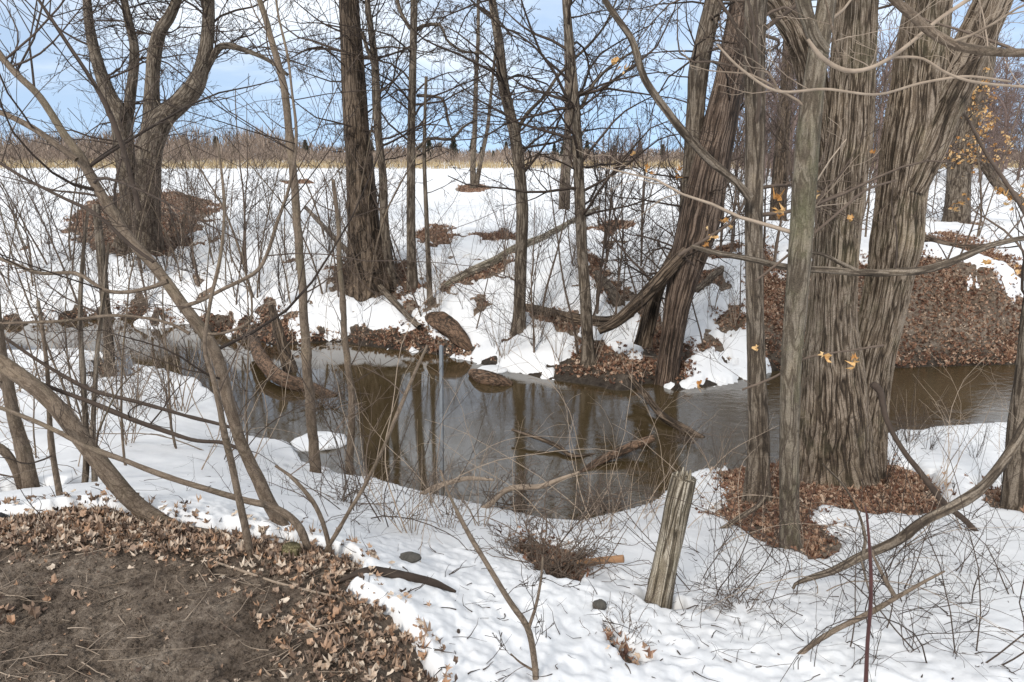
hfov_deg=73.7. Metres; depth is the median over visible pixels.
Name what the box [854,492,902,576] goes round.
weed
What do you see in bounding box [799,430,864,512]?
bramble
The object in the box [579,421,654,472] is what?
sunken branch
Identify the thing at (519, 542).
twig tangle
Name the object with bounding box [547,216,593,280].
shrub
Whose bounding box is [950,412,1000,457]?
shrub
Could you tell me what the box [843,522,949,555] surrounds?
weed
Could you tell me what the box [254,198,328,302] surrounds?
shrub
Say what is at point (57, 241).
bramble
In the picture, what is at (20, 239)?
sapling
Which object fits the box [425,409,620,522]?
bramble
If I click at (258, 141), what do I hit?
wood
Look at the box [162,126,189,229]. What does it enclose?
sapling
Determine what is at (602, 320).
fallen log
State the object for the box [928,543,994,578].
weed
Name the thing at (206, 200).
sapling
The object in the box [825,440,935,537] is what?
bramble
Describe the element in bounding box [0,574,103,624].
leaf litter
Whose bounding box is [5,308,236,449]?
shrub
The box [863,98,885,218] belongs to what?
sapling
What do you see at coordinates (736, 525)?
bramble
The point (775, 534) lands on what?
bramble
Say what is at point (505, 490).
branch
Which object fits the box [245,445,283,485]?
weed
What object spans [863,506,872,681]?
stake
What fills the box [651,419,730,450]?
twig tangle
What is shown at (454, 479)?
bramble
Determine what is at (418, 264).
sapling
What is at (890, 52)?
woodland tree
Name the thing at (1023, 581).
bramble
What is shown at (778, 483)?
bramble
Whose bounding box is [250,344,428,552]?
sapling
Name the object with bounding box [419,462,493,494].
branch
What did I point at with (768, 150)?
sapling
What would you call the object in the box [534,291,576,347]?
bramble
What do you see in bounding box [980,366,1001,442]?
bramble
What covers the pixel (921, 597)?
bramble
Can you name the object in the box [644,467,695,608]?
fence post
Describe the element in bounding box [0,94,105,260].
sapling
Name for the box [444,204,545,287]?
bramble
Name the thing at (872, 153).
sapling
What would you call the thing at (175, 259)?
sapling
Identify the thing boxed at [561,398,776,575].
bramble
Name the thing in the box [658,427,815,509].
bramble
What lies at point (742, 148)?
sapling
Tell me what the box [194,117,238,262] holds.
sapling
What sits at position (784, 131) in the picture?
sapling
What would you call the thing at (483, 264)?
fallen log
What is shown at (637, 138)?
woodland tree
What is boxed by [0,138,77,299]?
sapling
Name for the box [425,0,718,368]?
crooked tree
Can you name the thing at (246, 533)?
sapling
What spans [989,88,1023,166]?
woodland tree
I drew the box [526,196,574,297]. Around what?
sapling
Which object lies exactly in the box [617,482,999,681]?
bramble
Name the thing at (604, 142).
woodland tree
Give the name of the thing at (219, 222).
bramble
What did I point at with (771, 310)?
leaf litter
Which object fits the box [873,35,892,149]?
woodland tree
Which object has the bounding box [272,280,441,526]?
bramble
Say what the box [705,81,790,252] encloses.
sapling
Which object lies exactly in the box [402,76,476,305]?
thin tree
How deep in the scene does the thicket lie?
117.35 m
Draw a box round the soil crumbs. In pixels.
[0,541,416,681]
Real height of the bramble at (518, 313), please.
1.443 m
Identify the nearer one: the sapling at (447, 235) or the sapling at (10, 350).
the sapling at (10, 350)
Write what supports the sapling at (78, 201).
on the ground at (938, 346)
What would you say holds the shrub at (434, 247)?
on the ground at (938, 346)
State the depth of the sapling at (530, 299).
10.59 m
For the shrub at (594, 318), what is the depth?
10.35 m
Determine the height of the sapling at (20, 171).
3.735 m
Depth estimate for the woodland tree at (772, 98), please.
49.15 m
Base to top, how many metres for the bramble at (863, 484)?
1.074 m
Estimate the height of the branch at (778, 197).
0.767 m
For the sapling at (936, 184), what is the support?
on the ground at (938, 346)
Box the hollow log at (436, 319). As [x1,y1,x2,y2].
[425,311,472,350]
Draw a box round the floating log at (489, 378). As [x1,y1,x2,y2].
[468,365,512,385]
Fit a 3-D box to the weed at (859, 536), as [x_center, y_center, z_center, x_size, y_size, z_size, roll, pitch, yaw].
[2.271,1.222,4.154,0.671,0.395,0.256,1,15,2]
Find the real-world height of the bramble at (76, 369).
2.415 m
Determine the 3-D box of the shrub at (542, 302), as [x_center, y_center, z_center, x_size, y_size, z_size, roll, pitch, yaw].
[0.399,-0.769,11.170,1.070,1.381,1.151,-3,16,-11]
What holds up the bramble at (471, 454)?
on the ground at (938, 346)
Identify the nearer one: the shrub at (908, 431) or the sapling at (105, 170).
the shrub at (908, 431)
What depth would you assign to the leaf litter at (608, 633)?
3.67 m
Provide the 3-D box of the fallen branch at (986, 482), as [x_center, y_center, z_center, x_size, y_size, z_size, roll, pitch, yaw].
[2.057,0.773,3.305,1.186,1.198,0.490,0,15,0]
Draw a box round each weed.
[0,460,64,526]
[0,471,80,487]
[44,431,164,494]
[96,501,151,543]
[130,494,175,538]
[177,448,251,494]
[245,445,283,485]
[263,511,310,540]
[290,484,383,536]
[326,482,405,540]
[648,525,776,588]
[671,613,778,658]
[674,492,803,597]
[677,516,798,593]
[682,460,771,559]
[684,536,722,581]
[700,559,746,602]
[707,477,814,551]
[719,527,837,579]
[726,569,804,639]
[726,610,767,642]
[731,517,834,594]
[788,561,872,672]
[798,499,899,657]
[801,483,856,513]
[806,510,904,558]
[816,508,944,570]
[828,520,884,636]
[832,521,927,557]
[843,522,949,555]
[851,432,922,515]
[851,604,919,681]
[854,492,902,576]
[857,515,933,563]
[873,475,940,598]
[878,494,987,602]
[894,522,937,589]
[894,595,979,667]
[900,472,1013,593]
[910,479,1001,582]
[920,549,1021,593]
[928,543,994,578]
[931,506,956,542]
[934,618,1023,670]
[935,574,1013,665]
[936,454,1023,524]
[942,524,1020,594]
[946,504,1020,610]
[946,558,985,645]
[974,520,1019,583]
[976,540,1023,559]
[981,494,1015,509]
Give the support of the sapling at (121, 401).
on the ground at (938, 346)
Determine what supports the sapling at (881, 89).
on the ground at (938, 346)
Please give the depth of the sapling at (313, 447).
6.26 m
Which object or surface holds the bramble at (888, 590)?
on the ground at (938, 346)
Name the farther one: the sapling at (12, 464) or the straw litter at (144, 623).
the sapling at (12, 464)
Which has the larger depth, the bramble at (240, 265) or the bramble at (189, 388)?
the bramble at (240, 265)
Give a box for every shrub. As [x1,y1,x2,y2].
[0,248,79,402]
[5,305,155,431]
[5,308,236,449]
[16,200,66,245]
[29,203,78,260]
[67,295,204,444]
[86,325,163,407]
[92,303,199,398]
[103,272,251,411]
[104,162,227,269]
[149,204,208,259]
[169,191,239,251]
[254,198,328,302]
[301,169,345,253]
[304,216,386,292]
[335,403,475,533]
[389,441,487,531]
[399,219,459,277]
[406,252,448,311]
[410,425,525,526]
[417,441,469,501]
[421,253,460,306]
[455,263,540,358]
[483,207,545,277]
[503,258,576,329]
[514,300,579,363]
[536,193,587,266]
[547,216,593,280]
[551,257,642,365]
[576,453,653,528]
[606,258,659,311]
[621,442,706,513]
[626,205,675,253]
[660,281,713,329]
[672,418,747,479]
[700,251,744,309]
[718,274,745,324]
[871,394,949,486]
[890,392,945,443]
[891,376,958,442]
[896,391,981,449]
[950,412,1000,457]
[984,440,1023,486]
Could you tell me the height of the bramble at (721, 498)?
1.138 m
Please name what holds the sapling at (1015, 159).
on the ground at (938, 346)
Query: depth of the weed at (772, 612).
3.03 m
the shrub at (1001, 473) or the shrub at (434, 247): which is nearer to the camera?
the shrub at (1001, 473)
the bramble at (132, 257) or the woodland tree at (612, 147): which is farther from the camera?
the woodland tree at (612, 147)
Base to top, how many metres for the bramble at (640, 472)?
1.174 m
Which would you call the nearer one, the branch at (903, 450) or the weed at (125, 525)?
the weed at (125, 525)
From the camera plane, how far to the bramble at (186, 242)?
14.67 m
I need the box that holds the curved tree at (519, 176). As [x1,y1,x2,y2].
[376,0,678,337]
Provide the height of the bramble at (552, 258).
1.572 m
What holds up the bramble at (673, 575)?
on the ground at (938, 346)
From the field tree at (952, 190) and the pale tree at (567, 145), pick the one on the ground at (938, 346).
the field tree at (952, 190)
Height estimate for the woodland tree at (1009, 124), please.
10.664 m
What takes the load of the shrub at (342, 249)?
on the ground at (938, 346)
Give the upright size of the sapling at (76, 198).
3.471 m
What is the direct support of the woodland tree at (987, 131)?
on the ground at (938, 346)
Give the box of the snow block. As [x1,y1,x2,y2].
[290,431,346,450]
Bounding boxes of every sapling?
[0,0,553,525]
[0,79,90,239]
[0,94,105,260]
[0,105,88,302]
[0,118,46,264]
[0,120,52,217]
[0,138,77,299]
[0,144,66,263]
[0,152,121,412]
[0,155,57,286]
[0,159,46,285]
[0,169,64,375]
[0,189,20,258]
[0,190,65,300]
[0,200,12,269]
[0,211,152,482]
[0,225,126,433]
[0,259,64,391]
[0,275,87,457]
[0,293,39,488]
[0,300,97,495]
[0,340,224,536]
[0,395,310,553]
[0,443,21,489]
[1,244,44,373]
[2,141,55,254]
[36,126,107,274]
[37,99,131,270]
[40,198,143,375]
[41,106,181,269]
[46,151,153,261]
[48,61,176,465]
[67,85,141,266]
[72,91,160,266]
[80,186,152,376]
[84,90,143,276]
[84,262,144,407]
[89,123,183,258]
[96,173,173,307]
[101,106,155,266]
[105,88,201,244]
[106,235,196,448]
[107,179,271,438]
[109,141,212,281]
[132,157,171,288]
[133,139,216,248]
[134,140,297,558]
[139,90,239,263]
[146,140,214,268]
[147,153,234,286]
[156,82,317,297]
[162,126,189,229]
[163,122,196,219]
[167,183,314,442]
[168,116,215,227]
[169,136,218,239]
[171,148,257,296]
[176,88,284,272]
[177,112,250,250]
[185,140,269,285]
[190,163,215,257]
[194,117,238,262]
[211,113,378,293]
[218,141,313,303]
[220,154,288,304]
[227,154,276,273]
[231,0,377,472]
[234,150,287,289]
[239,77,345,236]
[240,133,282,217]
[244,144,345,270]
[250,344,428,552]
[252,152,291,262]
[282,77,457,287]
[283,169,373,474]
[298,59,405,218]
[302,133,369,296]
[310,91,405,268]
[310,169,346,255]
[323,62,394,193]
[328,77,403,216]
[329,86,393,215]
[343,112,403,209]
[361,171,432,316]
[388,185,406,234]
[389,196,437,331]
[429,191,466,276]
[439,470,581,681]
[466,207,515,328]
[478,174,537,274]
[487,201,576,352]
[499,150,558,262]
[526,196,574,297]
[528,138,598,354]
[528,200,545,275]
[529,115,597,306]
[546,120,649,313]
[546,151,574,265]
[571,120,629,226]
[573,137,675,313]
[584,134,661,312]
[587,116,649,256]
[587,127,655,314]
[591,105,680,265]
[603,176,639,305]
[616,86,661,246]
[621,187,674,307]
[630,218,672,286]
[632,180,679,314]
[646,151,729,297]
[654,43,792,250]
[654,111,684,215]
[656,212,723,348]
[675,97,744,174]
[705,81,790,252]
[709,93,795,214]
[714,33,798,187]
[721,94,791,258]
[724,95,781,233]
[724,206,775,320]
[725,46,798,216]
[730,159,744,252]
[733,88,799,261]
[733,102,744,192]
[733,116,790,247]
[743,0,897,189]
[765,14,878,156]
[790,71,886,183]
[795,68,880,224]
[828,28,897,236]
[862,117,883,229]
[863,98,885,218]
[866,43,894,193]
[875,26,1007,221]
[875,68,888,109]
[878,44,973,220]
[932,163,946,212]
[940,141,986,208]
[956,96,1023,253]
[963,58,1023,236]
[984,121,1023,193]
[1000,126,1023,192]
[1003,129,1022,182]
[1011,119,1023,192]
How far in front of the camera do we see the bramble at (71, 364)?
5.05 m
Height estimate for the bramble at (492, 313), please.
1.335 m
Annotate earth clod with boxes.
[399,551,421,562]
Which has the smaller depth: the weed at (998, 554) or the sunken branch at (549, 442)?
the weed at (998, 554)
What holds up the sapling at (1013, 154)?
on the ground at (938, 346)
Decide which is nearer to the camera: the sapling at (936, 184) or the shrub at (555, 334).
the shrub at (555, 334)
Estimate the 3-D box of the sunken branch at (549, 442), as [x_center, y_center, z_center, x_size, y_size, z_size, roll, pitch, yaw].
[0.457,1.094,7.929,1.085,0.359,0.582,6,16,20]
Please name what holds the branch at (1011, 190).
attached to the double stemmed tree at (921, 120)
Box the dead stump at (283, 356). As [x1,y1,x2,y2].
[266,304,299,372]
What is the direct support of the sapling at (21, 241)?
on the ground at (938, 346)
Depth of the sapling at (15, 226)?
14.27 m
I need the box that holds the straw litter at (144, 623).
[0,528,396,681]
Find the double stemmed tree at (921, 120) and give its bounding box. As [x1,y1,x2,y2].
[715,0,1013,489]
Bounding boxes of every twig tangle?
[278,446,409,515]
[280,366,368,416]
[312,250,404,307]
[346,240,425,293]
[454,472,613,577]
[458,450,565,514]
[480,487,604,563]
[523,493,651,582]
[536,466,644,521]
[579,575,686,657]
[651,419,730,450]
[693,564,803,625]
[926,175,1004,220]
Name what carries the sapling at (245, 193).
on the ground at (938, 346)
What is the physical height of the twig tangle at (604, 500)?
0.747 m
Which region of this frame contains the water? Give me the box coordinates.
[4,319,1014,519]
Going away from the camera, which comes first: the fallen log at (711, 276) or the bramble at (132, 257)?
the fallen log at (711, 276)
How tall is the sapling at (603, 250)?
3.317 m
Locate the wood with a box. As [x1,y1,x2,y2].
[0,120,1020,160]
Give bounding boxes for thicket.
[0,134,1022,164]
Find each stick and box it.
[215,561,342,599]
[333,566,455,592]
[565,555,623,565]
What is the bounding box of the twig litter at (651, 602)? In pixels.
[5,212,1023,681]
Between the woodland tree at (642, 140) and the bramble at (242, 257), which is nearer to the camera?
the bramble at (242, 257)
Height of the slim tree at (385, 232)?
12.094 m
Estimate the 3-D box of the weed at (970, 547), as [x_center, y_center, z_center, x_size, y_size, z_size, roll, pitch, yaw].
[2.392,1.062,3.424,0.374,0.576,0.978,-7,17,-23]
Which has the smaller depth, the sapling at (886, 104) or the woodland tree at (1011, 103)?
the sapling at (886, 104)
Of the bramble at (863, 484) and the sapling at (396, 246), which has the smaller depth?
the bramble at (863, 484)
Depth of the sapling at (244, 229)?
12.66 m
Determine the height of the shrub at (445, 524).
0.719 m
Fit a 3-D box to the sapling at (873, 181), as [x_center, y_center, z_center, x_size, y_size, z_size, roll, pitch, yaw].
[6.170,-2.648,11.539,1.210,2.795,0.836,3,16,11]
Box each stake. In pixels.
[439,345,443,480]
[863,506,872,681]
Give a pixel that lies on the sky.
(227, 75)
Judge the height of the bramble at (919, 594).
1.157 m
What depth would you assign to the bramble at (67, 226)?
15.29 m
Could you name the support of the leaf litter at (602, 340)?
on the snow
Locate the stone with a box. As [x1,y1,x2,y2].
[592,599,606,609]
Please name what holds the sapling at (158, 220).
on the ground at (938, 346)
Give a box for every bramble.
[0,116,84,182]
[0,171,109,252]
[0,205,379,450]
[0,232,91,293]
[0,257,119,480]
[0,285,70,458]
[0,318,155,405]
[0,350,118,403]
[2,231,55,374]
[2,334,151,405]
[5,177,110,269]
[10,189,116,284]
[18,203,164,282]
[41,292,149,391]
[46,207,149,274]
[49,212,139,315]
[93,249,238,469]
[104,212,185,272]
[114,256,212,413]
[124,248,293,457]
[130,158,266,247]
[144,192,301,304]
[160,206,206,265]
[164,201,328,313]
[180,283,472,550]
[192,208,318,285]
[196,323,451,461]
[205,372,350,490]
[212,249,240,294]
[254,136,396,232]
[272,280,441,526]
[278,336,415,521]
[281,217,385,305]
[294,234,335,310]
[296,254,500,532]
[306,336,431,494]
[307,383,446,501]
[308,170,473,300]
[311,222,404,303]
[312,209,343,279]
[314,377,504,519]
[325,327,479,492]
[349,163,514,296]
[355,335,575,549]
[361,205,487,309]
[365,431,617,561]
[378,203,404,248]
[385,241,406,316]
[388,230,446,286]
[392,199,494,307]
[398,171,619,327]
[417,199,463,253]
[422,334,754,529]
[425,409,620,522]
[430,350,514,519]
[436,375,581,504]
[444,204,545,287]
[454,162,667,321]
[462,186,497,242]
[469,272,517,352]
[473,322,652,522]
[482,267,551,343]
[506,416,632,529]
[511,455,665,522]
[518,257,574,345]
[533,412,673,539]
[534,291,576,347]
[535,212,575,291]
[538,371,695,552]
[540,173,676,269]
[552,247,589,292]
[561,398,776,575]
[572,367,827,596]
[584,162,764,283]
[589,384,707,512]
[591,247,648,329]
[595,471,828,585]
[596,278,661,341]
[600,381,737,523]
[612,423,776,542]
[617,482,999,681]
[620,476,778,530]
[649,484,730,619]
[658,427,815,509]
[663,409,727,475]
[670,379,827,620]
[686,435,837,607]
[688,414,859,532]
[691,497,892,594]
[695,499,1022,643]
[699,271,740,383]
[700,535,779,627]
[704,395,905,539]
[714,402,827,512]
[732,399,871,536]
[734,452,860,507]
[748,348,922,579]
[756,478,807,555]
[764,354,879,543]
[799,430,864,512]
[809,510,963,625]
[815,402,997,531]
[820,556,986,612]
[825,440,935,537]
[828,428,989,557]
[830,504,1023,650]
[836,505,1022,621]
[839,510,977,625]
[869,410,1023,662]
[873,514,1020,595]
[906,378,958,545]
[907,588,1020,678]
[919,380,964,501]
[921,404,1023,665]
[925,354,996,500]
[929,521,1021,571]
[937,404,1000,448]
[943,348,1007,528]
[950,440,1023,535]
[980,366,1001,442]
[993,392,1019,425]
[1003,427,1023,625]
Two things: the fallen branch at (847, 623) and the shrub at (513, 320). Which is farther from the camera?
the shrub at (513, 320)
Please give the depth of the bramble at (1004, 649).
2.86 m
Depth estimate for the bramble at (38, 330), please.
9.68 m
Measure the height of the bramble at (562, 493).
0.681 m
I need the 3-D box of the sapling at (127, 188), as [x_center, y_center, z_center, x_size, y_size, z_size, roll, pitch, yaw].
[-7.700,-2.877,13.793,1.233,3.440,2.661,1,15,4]
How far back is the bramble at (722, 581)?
3.12 m
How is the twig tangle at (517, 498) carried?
in the water
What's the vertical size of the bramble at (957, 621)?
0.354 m
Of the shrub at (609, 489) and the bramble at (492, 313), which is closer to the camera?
the shrub at (609, 489)
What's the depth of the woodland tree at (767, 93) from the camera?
42.31 m
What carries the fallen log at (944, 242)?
on the ground at (938, 346)
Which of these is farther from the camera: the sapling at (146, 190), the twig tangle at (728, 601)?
the sapling at (146, 190)
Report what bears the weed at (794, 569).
on the ground at (938, 346)
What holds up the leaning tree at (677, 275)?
on the ground at (938, 346)
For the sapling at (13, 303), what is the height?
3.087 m
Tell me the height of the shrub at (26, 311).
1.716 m
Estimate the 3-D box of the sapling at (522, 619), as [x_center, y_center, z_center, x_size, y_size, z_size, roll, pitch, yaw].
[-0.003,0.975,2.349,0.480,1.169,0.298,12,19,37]
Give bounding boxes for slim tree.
[261,0,486,290]
[284,0,563,292]
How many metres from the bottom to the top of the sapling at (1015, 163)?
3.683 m
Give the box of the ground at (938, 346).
[0,180,1022,681]
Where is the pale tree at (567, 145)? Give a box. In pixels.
[545,23,609,208]
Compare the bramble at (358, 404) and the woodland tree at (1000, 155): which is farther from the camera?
the woodland tree at (1000, 155)
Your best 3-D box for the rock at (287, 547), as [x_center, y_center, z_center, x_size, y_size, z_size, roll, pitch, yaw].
[-0.957,0.935,2.958,0.086,0.108,0.086,0,15,0]
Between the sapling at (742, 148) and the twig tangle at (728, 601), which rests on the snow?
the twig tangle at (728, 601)
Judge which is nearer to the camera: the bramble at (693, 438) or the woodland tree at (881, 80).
the bramble at (693, 438)
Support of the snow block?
in the water
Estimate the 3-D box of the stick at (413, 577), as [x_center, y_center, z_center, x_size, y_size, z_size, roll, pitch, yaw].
[-0.483,1.019,2.872,0.520,0.239,0.049,-8,17,-27]
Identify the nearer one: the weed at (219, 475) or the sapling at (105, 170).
the weed at (219, 475)
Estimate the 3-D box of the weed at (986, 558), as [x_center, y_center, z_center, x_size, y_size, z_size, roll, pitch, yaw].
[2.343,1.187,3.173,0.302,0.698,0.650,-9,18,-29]
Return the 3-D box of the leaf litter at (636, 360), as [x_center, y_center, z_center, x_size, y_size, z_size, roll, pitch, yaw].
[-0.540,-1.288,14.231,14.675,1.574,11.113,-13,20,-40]
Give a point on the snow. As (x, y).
(592, 657)
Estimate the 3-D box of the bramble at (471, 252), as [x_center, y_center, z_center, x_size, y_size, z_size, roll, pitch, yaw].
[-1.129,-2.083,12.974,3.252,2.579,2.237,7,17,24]
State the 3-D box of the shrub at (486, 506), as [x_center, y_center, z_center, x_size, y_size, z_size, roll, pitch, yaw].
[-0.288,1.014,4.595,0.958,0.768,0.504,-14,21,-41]
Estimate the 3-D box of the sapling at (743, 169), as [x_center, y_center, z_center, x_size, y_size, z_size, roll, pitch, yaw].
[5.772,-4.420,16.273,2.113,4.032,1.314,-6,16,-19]
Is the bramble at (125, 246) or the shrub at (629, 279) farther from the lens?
the bramble at (125, 246)
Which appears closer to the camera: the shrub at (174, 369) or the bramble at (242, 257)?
the shrub at (174, 369)
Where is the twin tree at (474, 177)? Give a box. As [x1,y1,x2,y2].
[435,1,526,188]
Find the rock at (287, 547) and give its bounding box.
[281,541,300,560]
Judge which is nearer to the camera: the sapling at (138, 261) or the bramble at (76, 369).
the bramble at (76, 369)
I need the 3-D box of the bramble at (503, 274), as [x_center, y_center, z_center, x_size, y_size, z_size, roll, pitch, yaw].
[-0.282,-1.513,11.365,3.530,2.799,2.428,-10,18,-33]
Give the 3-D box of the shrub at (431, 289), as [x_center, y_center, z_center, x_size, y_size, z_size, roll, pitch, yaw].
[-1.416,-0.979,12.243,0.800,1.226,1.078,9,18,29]
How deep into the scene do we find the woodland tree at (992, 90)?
43.41 m
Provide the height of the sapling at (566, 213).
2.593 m
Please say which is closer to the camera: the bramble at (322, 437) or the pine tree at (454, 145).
the bramble at (322, 437)
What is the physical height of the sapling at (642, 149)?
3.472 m
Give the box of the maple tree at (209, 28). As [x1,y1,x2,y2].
[10,0,339,253]
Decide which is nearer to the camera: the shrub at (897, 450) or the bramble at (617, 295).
the shrub at (897, 450)
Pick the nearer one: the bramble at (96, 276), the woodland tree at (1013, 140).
the bramble at (96, 276)
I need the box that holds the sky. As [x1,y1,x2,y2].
[0,0,1023,152]
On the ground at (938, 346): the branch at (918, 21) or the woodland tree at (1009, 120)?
the woodland tree at (1009, 120)
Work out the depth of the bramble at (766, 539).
3.41 m
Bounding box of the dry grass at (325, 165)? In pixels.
[0,156,1023,168]
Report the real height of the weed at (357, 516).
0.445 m
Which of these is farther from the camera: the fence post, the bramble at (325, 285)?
the bramble at (325, 285)
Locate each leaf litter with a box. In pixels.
[0,215,1022,383]
[0,483,457,681]
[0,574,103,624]
[29,217,745,383]
[63,178,488,255]
[494,526,656,664]
[695,453,1023,558]
[740,229,1022,368]
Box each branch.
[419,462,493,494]
[481,470,579,515]
[511,416,595,457]
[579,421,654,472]
[611,56,743,256]
[617,359,708,437]
[688,279,883,390]
[690,162,1023,276]
[716,0,1023,95]
[719,491,769,528]
[746,148,895,281]
[778,0,1023,57]
[792,415,1023,607]
[797,519,947,653]
[806,0,1023,87]
[867,379,978,530]
[948,99,1023,279]
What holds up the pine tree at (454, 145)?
on the ground at (938, 346)
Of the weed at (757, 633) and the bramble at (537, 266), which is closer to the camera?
the weed at (757, 633)
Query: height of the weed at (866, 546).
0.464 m
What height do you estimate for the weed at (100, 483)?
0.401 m
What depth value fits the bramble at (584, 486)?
4.53 m
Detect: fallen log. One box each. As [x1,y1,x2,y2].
[246,328,336,396]
[304,206,421,329]
[442,207,596,288]
[526,303,633,326]
[592,270,623,305]
[695,265,723,292]
[925,226,1023,249]
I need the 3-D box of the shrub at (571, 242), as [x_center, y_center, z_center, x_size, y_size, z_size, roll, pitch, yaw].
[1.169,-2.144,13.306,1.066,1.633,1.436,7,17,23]
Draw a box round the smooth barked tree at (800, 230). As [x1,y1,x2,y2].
[576,0,880,553]
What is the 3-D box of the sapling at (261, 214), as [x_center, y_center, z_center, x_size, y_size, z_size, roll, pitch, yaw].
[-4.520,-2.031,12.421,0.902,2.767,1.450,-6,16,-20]
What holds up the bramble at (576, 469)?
on the ground at (938, 346)
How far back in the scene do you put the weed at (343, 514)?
3.52 m
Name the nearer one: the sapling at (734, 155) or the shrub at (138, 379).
the shrub at (138, 379)
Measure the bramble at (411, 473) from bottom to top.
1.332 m
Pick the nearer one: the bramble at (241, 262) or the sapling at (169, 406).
the sapling at (169, 406)
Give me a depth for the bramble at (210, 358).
5.23 m
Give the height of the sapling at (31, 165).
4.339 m
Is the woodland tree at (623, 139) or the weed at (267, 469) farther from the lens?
the woodland tree at (623, 139)
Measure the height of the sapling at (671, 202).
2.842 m
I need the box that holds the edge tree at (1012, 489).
[875,0,1023,512]
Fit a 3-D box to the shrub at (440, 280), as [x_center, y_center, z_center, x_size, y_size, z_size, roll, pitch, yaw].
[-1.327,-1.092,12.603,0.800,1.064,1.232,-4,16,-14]
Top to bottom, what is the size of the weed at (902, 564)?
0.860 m
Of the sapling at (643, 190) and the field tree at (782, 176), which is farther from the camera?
the field tree at (782, 176)
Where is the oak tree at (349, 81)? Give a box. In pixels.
[237,0,469,301]
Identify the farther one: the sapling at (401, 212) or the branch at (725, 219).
the sapling at (401, 212)
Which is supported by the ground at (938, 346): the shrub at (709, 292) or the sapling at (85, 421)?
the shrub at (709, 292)
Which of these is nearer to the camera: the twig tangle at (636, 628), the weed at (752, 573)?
the twig tangle at (636, 628)
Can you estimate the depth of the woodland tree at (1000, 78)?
52.13 m
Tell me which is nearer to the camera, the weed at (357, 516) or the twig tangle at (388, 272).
the weed at (357, 516)
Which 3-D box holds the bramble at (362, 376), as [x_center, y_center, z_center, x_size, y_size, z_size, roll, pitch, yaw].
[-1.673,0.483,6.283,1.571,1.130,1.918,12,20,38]
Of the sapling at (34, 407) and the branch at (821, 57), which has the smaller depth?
the branch at (821, 57)
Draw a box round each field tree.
[720,13,798,220]
[941,0,1023,223]
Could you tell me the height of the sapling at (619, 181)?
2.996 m
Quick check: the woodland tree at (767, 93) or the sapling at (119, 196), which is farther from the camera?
the woodland tree at (767, 93)
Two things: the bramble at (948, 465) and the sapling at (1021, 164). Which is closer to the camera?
the bramble at (948, 465)
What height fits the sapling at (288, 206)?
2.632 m
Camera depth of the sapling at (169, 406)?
5.90 m
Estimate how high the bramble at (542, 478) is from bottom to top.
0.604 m
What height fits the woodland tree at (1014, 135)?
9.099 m
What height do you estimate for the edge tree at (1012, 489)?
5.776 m
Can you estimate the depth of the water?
9.00 m
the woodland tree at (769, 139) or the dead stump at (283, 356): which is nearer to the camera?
the dead stump at (283, 356)
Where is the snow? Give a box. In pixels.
[0,153,1023,681]
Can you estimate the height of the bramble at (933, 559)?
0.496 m
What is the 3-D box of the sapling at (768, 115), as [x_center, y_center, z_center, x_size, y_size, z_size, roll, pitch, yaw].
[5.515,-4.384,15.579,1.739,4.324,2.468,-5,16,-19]
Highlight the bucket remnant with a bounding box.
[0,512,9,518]
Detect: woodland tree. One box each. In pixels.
[597,125,615,169]
[600,132,621,166]
[614,129,631,164]
[630,128,644,155]
[638,130,649,166]
[657,137,668,160]
[707,14,797,170]
[734,45,782,177]
[743,63,779,176]
[764,64,797,179]
[765,42,796,149]
[767,57,797,174]
[768,38,831,162]
[827,16,885,151]
[873,8,898,182]
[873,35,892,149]
[873,47,893,159]
[874,61,892,150]
[945,4,968,159]
[946,38,1015,158]
[972,45,1023,175]
[973,101,1012,170]
[974,57,1023,182]
[974,67,1023,177]
[980,96,1014,174]
[983,27,1023,162]
[983,61,1021,162]
[984,75,1023,162]
[988,34,1023,166]
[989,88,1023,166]
[992,67,1023,172]
[994,91,1023,179]
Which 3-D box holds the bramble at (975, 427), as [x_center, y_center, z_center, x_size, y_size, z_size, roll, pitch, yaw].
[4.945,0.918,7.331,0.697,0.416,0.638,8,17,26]
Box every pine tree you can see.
[426,140,432,156]
[449,135,458,155]
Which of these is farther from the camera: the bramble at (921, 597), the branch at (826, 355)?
the branch at (826, 355)
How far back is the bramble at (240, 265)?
12.77 m
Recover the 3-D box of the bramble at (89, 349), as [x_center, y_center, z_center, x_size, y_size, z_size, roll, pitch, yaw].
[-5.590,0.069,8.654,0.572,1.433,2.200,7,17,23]
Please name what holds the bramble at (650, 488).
on the ground at (938, 346)
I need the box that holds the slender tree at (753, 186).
[582,0,961,505]
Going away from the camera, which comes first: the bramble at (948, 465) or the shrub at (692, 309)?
the bramble at (948, 465)
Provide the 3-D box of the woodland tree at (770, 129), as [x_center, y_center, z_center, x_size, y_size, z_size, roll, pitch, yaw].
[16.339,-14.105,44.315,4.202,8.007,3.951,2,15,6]
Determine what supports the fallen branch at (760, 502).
on the ground at (938, 346)
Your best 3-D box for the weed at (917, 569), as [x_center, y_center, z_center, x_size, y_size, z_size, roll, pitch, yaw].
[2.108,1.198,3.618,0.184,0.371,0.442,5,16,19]
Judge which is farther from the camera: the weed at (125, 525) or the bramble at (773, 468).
the bramble at (773, 468)
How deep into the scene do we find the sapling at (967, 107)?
11.71 m
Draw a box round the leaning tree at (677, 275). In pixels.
[559,0,790,386]

